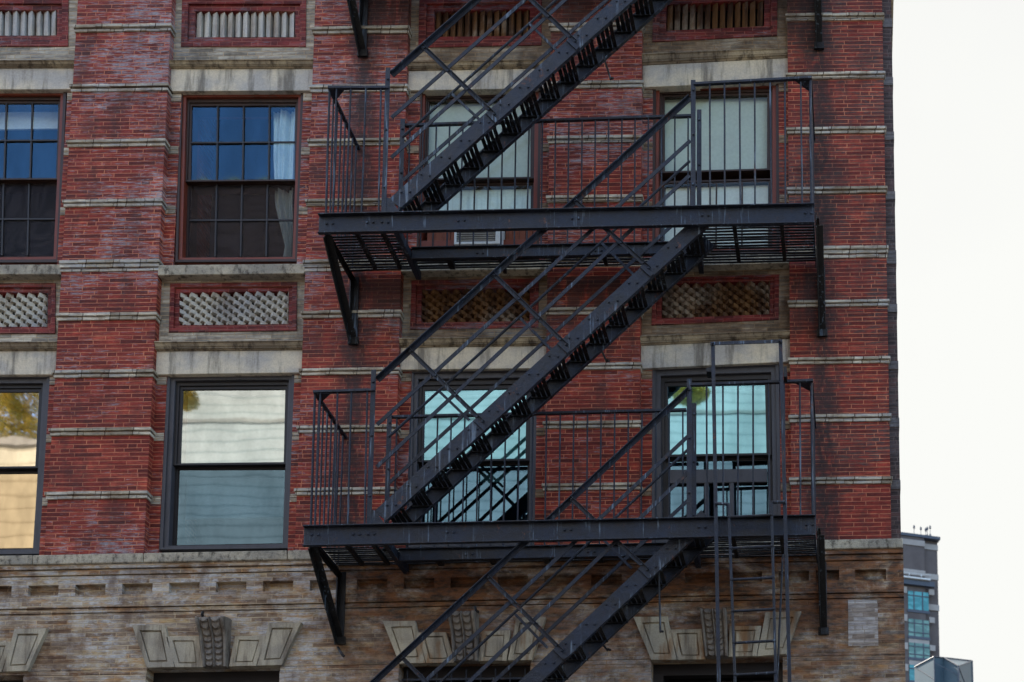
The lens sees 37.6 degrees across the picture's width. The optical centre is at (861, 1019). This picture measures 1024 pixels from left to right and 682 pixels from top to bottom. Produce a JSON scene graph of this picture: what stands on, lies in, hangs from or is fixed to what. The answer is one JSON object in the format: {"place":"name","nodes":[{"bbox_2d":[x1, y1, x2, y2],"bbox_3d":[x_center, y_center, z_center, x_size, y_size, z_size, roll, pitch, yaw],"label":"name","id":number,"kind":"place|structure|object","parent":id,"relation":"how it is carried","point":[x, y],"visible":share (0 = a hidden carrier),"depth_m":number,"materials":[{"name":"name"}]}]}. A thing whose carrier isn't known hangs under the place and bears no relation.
{"place":"outdoors","nodes":[
{"label":"outdoors","id":0,"kind":"place"},
{"bbox_2d":[914,656,972,681],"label":"glass pavilion","id":1,"kind":"structure","parent":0,"point":[939,669],"depth_m":89.75,"materials":[{"name":"grey glass"}]},
{"bbox_2d":[892,0,1023,681],"label":"sky","id":2,"kind":"structure","parent":0,"point":[958,65],"materials":[{"name":"white"}]},
{"bbox_3d":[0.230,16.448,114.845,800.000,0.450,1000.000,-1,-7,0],"label":"ground","id":3,"kind":"structure","parent":0,"visible":0},
{"bbox_2d":[0,0,905,681],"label":"brick building","id":4,"kind":"structure","parent":3,"relation":"on","point":[152,278],"depth_m":17.21,"materials":[{"name":"brick"}]},
{"bbox_2d":[0,377,49,555],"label":"window","id":5,"kind":"structure","parent":4,"relation":"in","point":[23,400],"depth_m":17.18,"materials":[{"name":"glass"}]},
{"bbox_2d":[0,112,57,130],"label":"roller blind","id":6,"kind":"object","parent":4,"relation":"attached to","point":[41,120],"visible":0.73,"depth_m":17.93,"materials":[{"name":"fabric"}]},
{"bbox_2d":[0,92,66,264],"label":"window","id":7,"kind":"structure","parent":4,"relation":"in","point":[9,102],"depth_m":17.67,"materials":[{"name":"red paint"}]},
{"bbox_2d":[153,671,279,681],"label":"window","id":8,"kind":"structure","parent":4,"relation":"in","point":[243,676],"depth_m":16.81,"materials":[{"name":"black glass"}]},
{"bbox_2d":[159,375,293,552],"bbox_3d":[-7.589,-6.674,17.284,1.546,2.250,0.397,-1,-7,0],"label":"window","id":9,"kind":"structure","parent":4,"relation":"in","point":[206,507],"depth_m":17.15,"materials":[{"name":"grey glass"}]},
{"bbox_2d":[185,395,284,462],"bbox_3d":[-7.668,-6.940,17.398,1.446,1.753,0.022,-1,-7,0],"label":"roller blind","id":10,"kind":"object","parent":4,"relation":"attached to","point":[231,429],"visible":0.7,"depth_m":17.43,"materials":[{"name":"beige fabric"}]},
{"bbox_2d":[175,93,302,264],"bbox_3d":[-7.658,-10.358,17.748,1.532,2.314,0.397,-1,-7,0],"label":"window","id":11,"kind":"structure","parent":4,"relation":"in","point":[194,108],"depth_m":17.66,"materials":[{"name":"red paint"}]},
{"bbox_2d":[274,109,294,256],"bbox_3d":[-7.183,-10.392,17.760,0.333,2.030,0.110,-1,-7,0],"label":"window curtain","id":12,"kind":"object","parent":4,"relation":"hanging from","point":[284,154],"depth_m":17.78,"materials":[{"name":"fabric"}]},
{"bbox_2d":[337,646,344,656],"bbox_3d":[-6.057,-4.277,16.585,0.054,0.196,0.231,5,-9,-39],"label":"wall hook","id":13,"kind":"object","parent":4,"relation":"attached to","point":[340,651],"depth_m":16.53,"materials":[{"name":"black metal"}]},
{"bbox_2d":[402,668,525,681],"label":"window guard","id":14,"kind":"object","parent":4,"relation":"attached to","point":[466,679],"visible":0.69,"depth_m":16.69,"materials":[{"name":"black paint"}]},
{"bbox_2d":[403,666,529,681],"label":"window","id":15,"kind":"structure","parent":4,"relation":"in","point":[516,671],"depth_m":16.81,"materials":[{"name":"black glass"}]},
{"bbox_2d":[408,370,536,547],"bbox_3d":[-4.658,-6.715,17.284,1.534,2.272,0.397,-1,-7,0],"label":"window","id":16,"kind":"structure","parent":4,"relation":"in","point":[485,380],"depth_m":17.18,"materials":[{"name":"teal glass"}]},
{"bbox_2d":[428,102,529,177],"bbox_3d":[-4.738,-10.951,17.766,1.361,1.179,0.022,-1,-7,0],"label":"roller blind","id":17,"kind":"object","parent":4,"relation":"attached to","point":[456,112],"visible":0.37,"depth_m":17.76,"materials":[{"name":"grey fabric"}]},
{"bbox_2d":[417,91,540,260],"bbox_3d":[-4.692,-10.379,17.745,1.508,2.303,0.397,-1,-7,0],"label":"window","id":18,"kind":"structure","parent":4,"relation":"in","point":[425,101],"depth_m":17.64,"materials":[{"name":"black paint"}]},
{"bbox_2d":[454,231,505,245],"bbox_3d":[-4.656,-9.527,17.470,0.559,0.316,0.330,-1,-7,0],"label":"air conditioner","id":19,"kind":"object","parent":4,"relation":"attached to","point":[480,238],"visible":0.42,"depth_m":17.32,"materials":[{"name":"white metal"}]},
{"bbox_2d":[432,189,530,209],"bbox_3d":[-4.721,-10.045,17.672,1.379,0.552,0.022,-1,-7,0],"label":"window sheet","id":20,"kind":"object","parent":4,"relation":"attached to","point":[494,199],"depth_m":17.68,"materials":[{"name":"fabric"}]},
{"bbox_2d":[302,0,828,681],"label":"fire escape","id":21,"kind":"object","parent":4,"relation":"attached to","point":[692,534],"visible":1,"depth_m":16.36,"materials":[{"name":"black metal"}]},
{"bbox_2d":[715,500,784,681],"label":"drop ladder","id":22,"kind":"object","parent":21,"relation":"hanging from","point":[733,611],"visible":1,"depth_m":15.58,"materials":[{"name":"black metal"}]},
{"bbox_2d":[665,97,766,170],"bbox_3d":[-1.810,-11.026,17.770,1.399,1.130,0.022,-1,-7,0],"label":"roller blind","id":23,"kind":"object","parent":4,"relation":"attached to","point":[732,131],"visible":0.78,"depth_m":17.77,"materials":[{"name":"grey fabric"}]},
{"bbox_2d":[652,84,779,256],"bbox_3d":[-1.794,-10.450,17.749,1.570,2.338,0.397,-1,-7,0],"label":"window","id":24,"kind":"structure","parent":4,"relation":"in","point":[762,174],"depth_m":17.66,"materials":[{"name":"red paint"}]},
{"bbox_2d":[665,185,767,246],"bbox_3d":[-1.797,-9.865,17.645,1.389,1.049,0.022,-1,-7,0],"label":"window sheet","id":25,"kind":"object","parent":4,"relation":"attached to","point":[732,194],"depth_m":17.68,"materials":[{"name":"grey glass"}]},
{"bbox_2d":[652,364,780,542],"bbox_3d":[-1.735,-6.782,17.287,1.552,2.288,0.398,-1,-7,0],"label":"window","id":26,"kind":"structure","parent":4,"relation":"in","point":[665,389],"depth_m":17.19,"materials":[{"name":"teal glass"}]},
{"bbox_2d":[653,663,782,681],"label":"window","id":27,"kind":"structure","parent":4,"relation":"in","point":[665,672],"depth_m":16.81,"materials":[{"name":"black glass"}]},
{"bbox_2d":[901,532,939,681],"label":"office tower","id":28,"kind":"structure","parent":3,"relation":"on","point":[921,605],"depth_m":172.99,"materials":[{"name":"concrete"}]},
{"bbox_2d":[909,664,915,681],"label":"window","id":29,"kind":"structure","parent":28,"relation":"in","point":[911,667],"depth_m":171.36,"materials":[{"name":"teal glass"}]},
{"bbox_2d":[907,591,929,613],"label":"window","id":30,"kind":"structure","parent":28,"relation":"in","point":[918,602],"depth_m":172.74,"materials":[{"name":"teal glass"}]},
{"bbox_2d":[908,618,929,640],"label":"window","id":31,"kind":"structure","parent":28,"relation":"in","point":[918,629],"depth_m":172.32,"materials":[{"name":"blue glass"}]},
{"bbox_2d":[908,642,929,660],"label":"window","id":32,"kind":"structure","parent":28,"relation":"in","point":[917,651],"depth_m":171.95,"materials":[{"name":"blue glass"}]},
{"bbox_2d":[913,526,930,535],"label":"roof antenna","id":33,"kind":"object","parent":28,"relation":"on","point":[926,528],"visible":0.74,"depth_m":175.83,"materials":[{"name":"grey metal"}]}
]}

